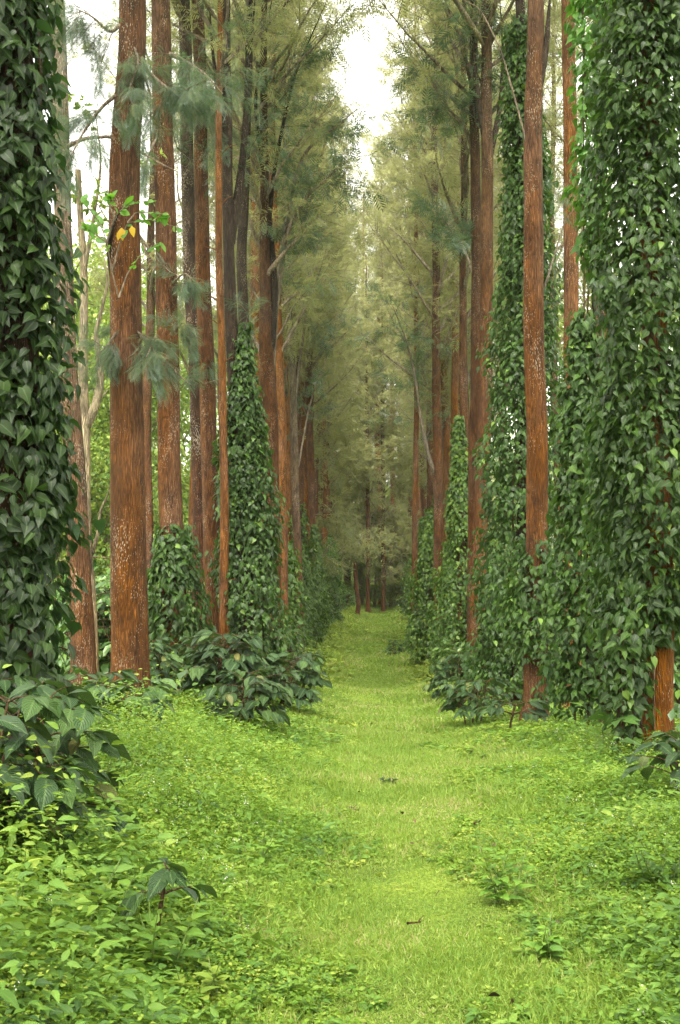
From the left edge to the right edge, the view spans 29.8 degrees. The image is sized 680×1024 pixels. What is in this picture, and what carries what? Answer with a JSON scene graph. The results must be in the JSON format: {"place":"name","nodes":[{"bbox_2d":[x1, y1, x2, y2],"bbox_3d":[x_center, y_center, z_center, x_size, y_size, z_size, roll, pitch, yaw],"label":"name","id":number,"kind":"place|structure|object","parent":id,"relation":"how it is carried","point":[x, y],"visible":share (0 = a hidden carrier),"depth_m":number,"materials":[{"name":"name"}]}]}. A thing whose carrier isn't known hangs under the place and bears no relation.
{"place":"outdoors","nodes":[
{"label":"outdoors","id":0,"kind":"place"},
{"bbox_2d":[2,555,679,1023],"bbox_3d":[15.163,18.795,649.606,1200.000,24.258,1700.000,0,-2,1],"label":"ground","id":1,"kind":"structure","parent":0,"point":[420,901],"depth_m":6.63,"materials":[{"name":"green plant"}]},
{"bbox_2d":[0,0,37,764],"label":"tall tree","id":2,"kind":"object","parent":1,"relation":"on","point":[19,343],"visible":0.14,"depth_m":8.99,"materials":[{"name":"green plant"}]},
{"bbox_2d":[0,846,51,982],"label":"leafy weed","id":3,"kind":"object","parent":1,"relation":"on","point":[22,879],"visible":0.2,"depth_m":4.74,"materials":[{"name":"green plant"}]},
{"bbox_2d":[0,689,98,833],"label":"coffee shrub","id":4,"kind":"object","parent":1,"relation":"on","point":[16,725],"visible":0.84,"depth_m":5.84,"materials":[{"name":"green plant"}]},
{"bbox_2d":[0,0,105,771],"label":"pepper vine","id":5,"kind":"object","parent":1,"relation":"on","point":[55,494],"visible":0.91,"depth_m":8.89,"materials":[{"name":"green plant"}]},
{"bbox_2d":[0,675,138,847],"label":"coffee shrub","id":6,"kind":"object","parent":1,"relation":"on","point":[63,745],"visible":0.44,"depth_m":6.64,"materials":[{"name":"green plant"}]},
{"bbox_2d":[31,858,147,958],"bbox_3d":[-1.031,1.622,5.195,0.478,0.482,0.438,0,-2,-11],"label":"leafy weed","id":7,"kind":"object","parent":1,"relation":"on","point":[126,882],"visible":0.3,"depth_m":5.13,"materials":[{"name":"green plant"}]},
{"bbox_2d":[46,665,138,705],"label":"coffee shrub","id":8,"kind":"object","parent":1,"relation":"on","point":[71,677],"visible":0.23,"depth_m":13.70,"materials":[{"name":"green plant"}]},
{"bbox_2d":[39,219,156,579],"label":"broadleaf tree","id":9,"kind":"object","parent":1,"relation":"on","point":[96,556],"visible":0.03,"depth_m":44.43,"materials":[{"name":"green plant"}]},
{"bbox_2d":[50,579,159,672],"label":"coffee shrub","id":10,"kind":"object","parent":1,"relation":"on","point":[104,598],"visible":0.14,"depth_m":23.41,"materials":[{"name":"green plant"}]},
{"bbox_2d":[50,93,167,680],"bbox_3d":[-3.666,-1.708,19.518,2.136,9.672,0.922,0,-2,1],"label":"tall tree","id":11,"kind":"object","parent":1,"relation":"on","point":[88,415],"visible":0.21,"depth_m":19.66,"materials":[{"name":"brown plant"}]},
{"bbox_2d":[57,575,160,672],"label":"coffee shrub","id":12,"kind":"object","parent":1,"relation":"on","point":[105,666],"visible":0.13,"depth_m":23.02,"materials":[{"name":"green plant"}]},
{"bbox_2d":[46,0,182,685],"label":"tall tree","id":13,"kind":"object","parent":1,"relation":"on","point":[84,643],"visible":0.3,"depth_m":18.03,"materials":[{"name":"brown plant"}]},
{"bbox_2d":[59,409,186,582],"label":"broadleaf tree","id":14,"kind":"object","parent":1,"relation":"on","point":[107,537],"visible":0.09,"depth_m":55.83,"materials":[{"name":"green plant"}]},
{"bbox_2d":[40,230,215,598],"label":"broadleaf tree","id":15,"kind":"object","parent":1,"relation":"on","point":[96,497],"visible":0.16,"depth_m":50.98,"materials":[{"name":"green plant"}]},
{"bbox_2d":[84,678,176,732],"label":"coffee shrub","id":16,"kind":"object","parent":1,"relation":"on","point":[102,688],"visible":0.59,"depth_m":12.52,"materials":[{"name":"green plant"}]},
{"bbox_2d":[45,221,215,550],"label":"broadleaf tree","id":17,"kind":"object","parent":1,"relation":"on","point":[142,294],"visible":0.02,"depth_m":61.27,"materials":[{"name":"green plant"}]},
{"bbox_2d":[45,274,226,575],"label":"broadleaf tree","id":18,"kind":"object","parent":1,"relation":"on","point":[184,500],"visible":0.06,"depth_m":66.74,"materials":[{"name":"green plant"}]},
{"bbox_2d":[42,0,238,710],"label":"tall tree","id":19,"kind":"object","parent":1,"relation":"on","point":[124,351],"visible":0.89,"depth_m":15.74,"materials":[{"name":"red plant"}]},
{"bbox_2d":[79,190,182,297],"bbox_3d":[-2.506,-3.157,14.915,1.232,1.301,0.517,-1,-2,12],"label":"leafy sprig","id":20,"kind":"object","parent":19,"relation":"attached to","point":[92,229],"visible":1,"depth_m":15.01,"materials":[{"name":"green plant"}]},
{"bbox_2d":[67,1,258,572],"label":"tall tree","id":21,"kind":"object","parent":1,"relation":"on","point":[150,304],"visible":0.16,"depth_m":36.32,"materials":[{"name":"red plant"}]},
{"bbox_2d":[112,857,217,938],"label":"coffee shrub","id":22,"kind":"object","parent":1,"relation":"on","point":[159,880],"visible":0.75,"depth_m":5.36,"materials":[{"name":"green plant"}]},
{"bbox_2d":[122,898,208,981],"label":"leafy weed","id":23,"kind":"object","parent":1,"relation":"on","point":[154,946],"visible":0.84,"depth_m":5.10,"materials":[{"name":"green plant"}]},
{"bbox_2d":[147,524,216,678],"bbox_3d":[-2.649,1.674,20.459,1.317,2.964,1.281,0,-2,1],"label":"pepper vine","id":24,"kind":"object","parent":1,"relation":"on","point":[181,559],"visible":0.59,"depth_m":20.29,"materials":[{"name":"green plant"}]},
{"bbox_2d":[149,637,226,691],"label":"coffee shrub","id":25,"kind":"object","parent":1,"relation":"on","point":[159,648],"visible":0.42,"depth_m":18.32,"materials":[{"name":"green plant"}]},
{"bbox_2d":[117,2,258,592],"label":"tall tree","id":26,"kind":"object","parent":1,"relation":"on","point":[190,518],"visible":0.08,"depth_m":44.02,"materials":[{"name":"orange plant"}]},
{"bbox_2d":[162,957,232,1011],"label":"leafy weed","id":27,"kind":"object","parent":1,"relation":"on","point":[210,979],"visible":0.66,"depth_m":4.91,"materials":[{"name":"green plant"}]},
{"bbox_2d":[110,0,294,647],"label":"tall tree","id":28,"kind":"object","parent":1,"relation":"on","point":[222,49],"visible":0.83,"depth_m":22.16,"materials":[{"name":"orange plant"}]},
{"bbox_2d":[191,0,219,633],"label":"tall tree","id":29,"kind":"object","parent":1,"relation":"on","point":[208,437],"visible":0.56,"depth_m":23.29,"materials":[{"name":"red plant"}]},
{"bbox_2d":[140,0,280,677],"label":"tall tree","id":30,"kind":"object","parent":1,"relation":"on","point":[168,293],"visible":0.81,"depth_m":20.56,"materials":[{"name":"red plant"}]},
{"bbox_2d":[144,0,277,648],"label":"tall tree","id":31,"kind":"object","parent":1,"relation":"on","point":[185,148],"visible":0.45,"depth_m":24.08,"materials":[{"name":"brown plant"}]},
{"bbox_2d":[168,629,265,708],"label":"coffee shrub","id":32,"kind":"object","parent":1,"relation":"on","point":[230,658],"visible":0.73,"depth_m":16.67,"materials":[{"name":"green plant"}]},
{"bbox_2d":[197,668,302,726],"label":"coffee shrub","id":33,"kind":"object","parent":1,"relation":"on","point":[245,707],"visible":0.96,"depth_m":14.79,"materials":[{"name":"green plant"}]},
{"bbox_2d":[205,322,296,681],"bbox_3d":[-1.541,-0.014,22.580,1.666,6.742,1.810,0,-2,1],"label":"pepper vine","id":34,"kind":"object","parent":1,"relation":"on","point":[254,462],"visible":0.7,"depth_m":22.29,"materials":[{"name":"green plant"}]},
{"bbox_2d":[112,0,389,618],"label":"tall tree","id":35,"kind":"object","parent":1,"relation":"on","point":[241,265],"visible":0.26,"depth_m":29.34,"materials":[{"name":"green plant"}]},
{"bbox_2d":[184,0,326,648],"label":"tall tree","id":36,"kind":"object","parent":1,"relation":"on","point":[231,206],"visible":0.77,"depth_m":22.73,"materials":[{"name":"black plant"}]},
{"bbox_2d":[174,0,341,486],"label":"tall tree","id":37,"kind":"object","parent":1,"relation":"on","point":[255,282],"visible":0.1,"depth_m":40.39,"materials":[{"name":"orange plant"}]},
{"bbox_2d":[182,0,370,651],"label":"tall tree","id":38,"kind":"object","parent":1,"relation":"on","point":[280,391],"visible":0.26,"depth_m":36.12,"materials":[{"name":"green plant"}]},
{"bbox_2d":[146,0,410,644],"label":"tall tree","id":39,"kind":"object","parent":1,"relation":"on","point":[271,276],"visible":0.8,"depth_m":30.19,"materials":[{"name":"green plant"}]},
{"bbox_2d":[181,0,387,583],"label":"tall tree","id":40,"kind":"object","parent":1,"relation":"on","point":[288,430],"visible":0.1,"depth_m":46.13,"materials":[{"name":"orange plant"}]},
{"bbox_2d":[206,0,367,381],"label":"tall tree","id":41,"kind":"object","parent":1,"relation":"on","point":[248,280],"visible":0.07,"depth_m":43.44,"materials":[{"name":"green plant"}]},
{"bbox_2d":[211,0,370,649],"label":"tall tree","id":42,"kind":"object","parent":1,"relation":"on","point":[294,433],"visible":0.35,"depth_m":43.16,"materials":[{"name":"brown plant"}]},
{"bbox_2d":[251,652,332,708],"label":"coffee shrub","id":43,"kind":"object","parent":1,"relation":"on","point":[301,694],"visible":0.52,"depth_m":18.76,"materials":[{"name":"green plant"}]},
{"bbox_2d":[288,541,310,653],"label":"pepper vine","id":44,"kind":"object","parent":1,"relation":"on","point":[297,584],"visible":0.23,"depth_m":38.05,"materials":[{"name":"green plant"}]},
{"bbox_2d":[305,561,329,639],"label":"pepper vine","id":45,"kind":"object","parent":1,"relation":"on","point":[315,577],"visible":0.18,"depth_m":50.66,"materials":[{"name":"green plant"}]},
{"bbox_2d":[306,524,333,638],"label":"pepper vine","id":46,"kind":"object","parent":1,"relation":"on","point":[313,534],"visible":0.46,"depth_m":53.85,"materials":[{"name":"green plant"}]},
{"bbox_2d":[275,0,371,540],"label":"tall tree","id":47,"kind":"object","parent":1,"relation":"on","point":[301,480],"visible":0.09,"depth_m":54.20,"materials":[{"name":"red plant"}]},
{"bbox_2d":[288,14,364,553],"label":"tall tree","id":48,"kind":"object","parent":1,"relation":"on","point":[303,409],"visible":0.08,"depth_m":56.84,"materials":[{"name":"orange plant"}]},
{"bbox_2d":[288,31,372,628],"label":"tall tree","id":49,"kind":"object","parent":1,"relation":"on","point":[311,474],"visible":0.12,"depth_m":56.13,"materials":[{"name":"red plant"}]},
{"bbox_2d":[322,563,344,623],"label":"pepper vine","id":50,"kind":"object","parent":1,"relation":"on","point":[336,600],"visible":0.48,"depth_m":67.25,"materials":[{"name":"green plant"}]},
{"bbox_2d":[288,137,379,578],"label":"tall tree","id":51,"kind":"object","parent":1,"relation":"on","point":[335,429],"visible":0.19,"depth_m":60.48,"materials":[{"name":"green plant"}]},
{"bbox_2d":[0,651,679,1023],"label":"weeds","id":52,"kind":"object","parent":1,"relation":"on","point":[100,956],"visible":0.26,"depth_m":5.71,"materials":[{"name":"green plant"}]},
{"bbox_2d":[0,600,679,1023],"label":"herbs","id":53,"kind":"object","parent":1,"relation":"on","point":[344,624],"visible":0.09,"depth_m":8.24,"materials":[{"name":"green plant"}]},
{"bbox_2d":[313,99,370,523],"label":"tall tree","id":54,"kind":"object","parent":1,"relation":"on","point":[341,401],"visible":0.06,"depth_m":66.18,"materials":[{"name":"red plant"}]},
{"bbox_2d":[313,216,379,576],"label":"tall tree","id":55,"kind":"object","parent":1,"relation":"on","point":[342,459],"visible":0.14,"depth_m":77.43,"materials":[{"name":"green plant"}]},
{"bbox_2d":[314,172,384,555],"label":"tall tree","id":56,"kind":"object","parent":1,"relation":"on","point":[325,502],"visible":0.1,"depth_m":74.81,"materials":[{"name":"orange plant"}]},
{"bbox_2d":[330,116,388,598],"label":"tall tree","id":57,"kind":"object","parent":1,"relation":"on","point":[361,267],"visible":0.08,"depth_m":102.08,"materials":[{"name":"green plant"}]},
{"bbox_2d":[56,602,679,752],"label":"undergrowth","id":58,"kind":"object","parent":1,"relation":"on","point":[628,718],"visible":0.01,"depth_m":12.48,"materials":[{"name":"green plant"}]},
{"bbox_2d":[336,523,404,614],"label":"tall tree","id":59,"kind":"object","parent":1,"relation":"on","point":[357,595],"visible":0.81,"depth_m":83.75,"materials":[{"name":"green plant"}]},
{"bbox_2d":[331,255,412,612],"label":"tall tree","id":60,"kind":"object","parent":1,"relation":"on","point":[368,471],"visible":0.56,"depth_m":91.82,"materials":[{"name":"green plant"}]},
{"bbox_2d":[338,195,407,538],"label":"tall tree","id":61,"kind":"object","parent":1,"relation":"on","point":[372,507],"visible":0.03,"depth_m":114.98,"materials":[{"name":"green plant"}]},
{"bbox_2d":[330,262,420,611],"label":"tall tree","id":62,"kind":"object","parent":1,"relation":"on","point":[393,560],"visible":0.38,"depth_m":93.78,"materials":[{"name":"green plant"}]},
{"bbox_2d":[347,112,403,604],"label":"tall tree","id":63,"kind":"object","parent":1,"relation":"on","point":[381,257],"visible":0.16,"depth_m":105.04,"materials":[{"name":"green plant"}]},
{"bbox_2d":[360,550,406,606],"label":"broadleaf tree","id":64,"kind":"object","parent":1,"relation":"on","point":[390,590],"visible":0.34,"depth_m":97.42,"materials":[{"name":"green plant"}]},
{"bbox_2d":[357,106,427,531],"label":"tall tree","id":65,"kind":"object","parent":1,"relation":"on","point":[391,284],"visible":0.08,"depth_m":103.07,"materials":[{"name":"green plant"}]},
{"bbox_2d":[371,333,426,565],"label":"tall tree","id":66,"kind":"object","parent":1,"relation":"on","point":[392,522],"visible":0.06,"depth_m":95.16,"materials":[{"name":"green plant"}]},
{"bbox_2d":[338,0,495,646],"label":"tall tree","id":67,"kind":"object","parent":1,"relation":"on","point":[415,481],"visible":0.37,"depth_m":50.18,"materials":[{"name":"green plant"}]},
{"bbox_2d":[375,230,469,577],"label":"tall tree","id":68,"kind":"object","parent":1,"relation":"on","point":[405,454],"visible":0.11,"depth_m":74.88,"materials":[{"name":"green plant"}]},
{"bbox_2d":[337,0,512,653],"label":"tall tree","id":69,"kind":"object","parent":1,"relation":"on","point":[438,284],"visible":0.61,"depth_m":40.03,"materials":[{"name":"green plant"}]},
{"bbox_2d":[383,174,469,513],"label":"tall tree","id":70,"kind":"object","parent":1,"relation":"on","point":[430,479],"visible":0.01,"depth_m":68.57,"materials":[{"name":"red plant"}]},
{"bbox_2d":[404,515,451,667],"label":"pepper vine","id":71,"kind":"object","parent":1,"relation":"on","point":[419,619],"visible":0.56,"depth_m":40.63,"materials":[{"name":"green plant"}]},
{"bbox_2d":[366,0,500,541],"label":"tall tree","id":72,"kind":"object","parent":1,"relation":"on","point":[446,449],"visible":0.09,"depth_m":52.88,"materials":[{"name":"green plant"}]},
{"bbox_2d":[374,19,500,482],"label":"tall tree","id":73,"kind":"object","parent":1,"relation":"on","point":[391,345],"visible":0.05,"depth_m":59.08,"materials":[{"name":"green plant"}]},
{"bbox_2d":[367,1,511,554],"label":"tall tree","id":74,"kind":"object","parent":1,"relation":"on","point":[455,386],"visible":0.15,"depth_m":46.88,"materials":[{"name":"green plant"}]},
{"bbox_2d":[425,562,456,677],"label":"pepper vine","id":75,"kind":"object","parent":1,"relation":"on","point":[433,625],"visible":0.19,"depth_m":37.07,"materials":[{"name":"green plant"}]},
{"bbox_2d":[373,3,518,485],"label":"tall tree","id":76,"kind":"object","parent":1,"relation":"on","point":[428,252],"visible":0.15,"depth_m":44.28,"materials":[{"name":"green plant"}]},
{"bbox_2d":[428,415,468,676],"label":"pepper vine","id":77,"kind":"object","parent":1,"relation":"on","point":[456,492],"visible":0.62,"depth_m":32.74,"materials":[{"name":"green plant"}]},
{"bbox_2d":[394,6,512,414],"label":"tall tree","id":78,"kind":"object","parent":1,"relation":"on","point":[446,382],"visible":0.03,"depth_m":49.72,"materials":[{"name":"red plant"}]},
{"bbox_2d":[328,0,581,641],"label":"tall tree","id":79,"kind":"object","parent":1,"relation":"on","point":[474,226],"visible":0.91,"depth_m":29.09,"materials":[{"name":"red plant"}]},
{"bbox_2d":[422,650,487,699],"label":"coffee shrub","id":80,"kind":"object","parent":1,"relation":"on","point":[444,671],"visible":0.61,"depth_m":23.81,"materials":[{"name":"green plant"}]},
{"bbox_2d":[358,0,562,645],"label":"tall tree","id":81,"kind":"object","parent":1,"relation":"on","point":[464,271],"visible":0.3,"depth_m":33.23,"materials":[{"name":"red plant"}]},
{"bbox_2d":[436,676,522,725],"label":"coffee shrub","id":82,"kind":"object","parent":1,"relation":"on","point":[453,701],"visible":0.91,"depth_m":17.85,"materials":[{"name":"green plant"}]},
{"bbox_2d":[396,0,585,666],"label":"tall tree","id":83,"kind":"object","parent":1,"relation":"on","point":[486,88],"visible":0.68,"depth_m":28.37,"materials":[{"name":"red plant"}]},
{"bbox_2d":[469,832,536,905],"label":"leafy weed","id":84,"kind":"object","parent":1,"relation":"on","point":[503,894],"visible":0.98,"depth_m":6.53,"materials":[{"name":"green plant"}]},
{"bbox_2d":[455,13,563,712],"bbox_3d":[2.915,-2.426,21.049,2.078,11.642,1.745,0,-2,1],"label":"pepper vine","id":85,"kind":"object","parent":1,"relation":"on","point":[506,477],"visible":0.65,"depth_m":20.85,"materials":[{"name":"green plant"}]},
{"bbox_2d":[470,698,549,727],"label":"coffee shrub","id":86,"kind":"object","parent":1,"relation":"on","point":[492,710],"visible":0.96,"depth_m":15.80,"materials":[{"name":"green plant"}]},
{"bbox_2d":[511,0,526,701],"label":"tall tree","id":87,"kind":"object","parent":1,"relation":"on","point":[520,6],"visible":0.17,"depth_m":20.93,"materials":[{"name":"brown plant"}]},
{"bbox_2d":[467,0,590,386],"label":"tall tree","id":88,"kind":"object","parent":1,"relation":"on","point":[501,176],"visible":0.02,"depth_m":47.24,"materials":[{"name":"green plant"}]},
{"bbox_2d":[463,0,612,721],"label":"tall tree","id":89,"kind":"object","parent":1,"relation":"on","point":[538,39],"visible":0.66,"depth_m":16.97,"materials":[{"name":"red plant"}]},
{"bbox_2d":[491,538,568,687],"bbox_3d":[2.559,1.658,16.935,0.949,2.647,0.947,2,-3,-33],"label":"pepper vine","id":90,"kind":"object","parent":89,"relation":"attached to","point":[524,633],"visible":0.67,"depth_m":16.73,"materials":[{"name":"green plant"}]},
{"bbox_2d":[451,1,631,572],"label":"tall tree","id":91,"kind":"object","parent":1,"relation":"on","point":[551,148],"visible":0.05,"depth_m":38.65,"materials":[{"name":"green plant"}]},
{"bbox_2d":[522,907,574,963],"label":"leafy weed","id":92,"kind":"object","parent":1,"relation":"on","point":[548,944],"visible":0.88,"depth_m":5.51,"materials":[{"name":"green plant"}]},
{"bbox_2d":[503,0,634,395],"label":"tall tree","id":93,"kind":"object","parent":1,"relation":"on","point":[560,142],"visible":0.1,"depth_m":29.83,"materials":[{"name":"green plant"}]},
{"bbox_2d":[560,0,580,709],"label":"tall tree","id":94,"kind":"object","parent":1,"relation":"on","point":[571,282],"visible":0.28,"depth_m":19.57,"materials":[{"name":"orange plant"}]},
{"bbox_2d":[533,308,632,725],"bbox_3d":[2.921,0.181,15.242,1.182,5.240,1.122,0,-2,1],"label":"pepper vine","id":95,"kind":"object","parent":1,"relation":"on","point":[575,398],"visible":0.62,"depth_m":15.05,"materials":[{"name":"green plant"}]},
{"bbox_2d":[591,0,609,725],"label":"tall tree","id":96,"kind":"object","parent":1,"relation":"on","point":[596,649],"visible":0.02,"depth_m":15.47,"materials":[{"name":"brown plant"}]},
{"bbox_2d":[558,0,616,725],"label":"pepper vine","id":97,"kind":"object","parent":96,"relation":"attached to","point":[574,38],"visible":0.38,"depth_m":15.29,"materials":[{"name":"green plant"}]},
{"bbox_2d":[586,610,661,751],"bbox_3d":[2.722,1.733,12.192,0.676,1.589,0.712,0,-2,1],"label":"pepper vine","id":98,"kind":"object","parent":1,"relation":"on","point":[621,667],"visible":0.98,"depth_m":12.04,"materials":[{"name":"green plant"}]},
{"bbox_2d":[572,0,679,737],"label":"pepper vine","id":99,"kind":"object","parent":1,"relation":"on","point":[623,306],"visible":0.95,"depth_m":12.36,"materials":[{"name":"green plant"}]},
{"bbox_2d":[616,730,679,798],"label":"coffee shrub","id":100,"kind":"object","parent":1,"relation":"on","point":[667,743],"visible":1,"depth_m":9.22,"materials":[{"name":"green plant"}]},
{"bbox_2d":[624,831,679,890],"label":"leafy weed","id":101,"kind":"object","parent":1,"relation":"on","point":[660,866],"visible":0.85,"depth_m":6.63,"materials":[{"name":"green plant"}]},
{"bbox_2d":[636,0,674,753],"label":"tall tree","id":102,"kind":"object","parent":1,"relation":"on","point":[664,704],"visible":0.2,"depth_m":12.42,"materials":[{"name":"green plant"}]},
{"bbox_2d":[33,0,679,547],"label":"sky","id":103,"kind":"structure","parent":0,"point":[79,80],"materials":[{"name":"white"}]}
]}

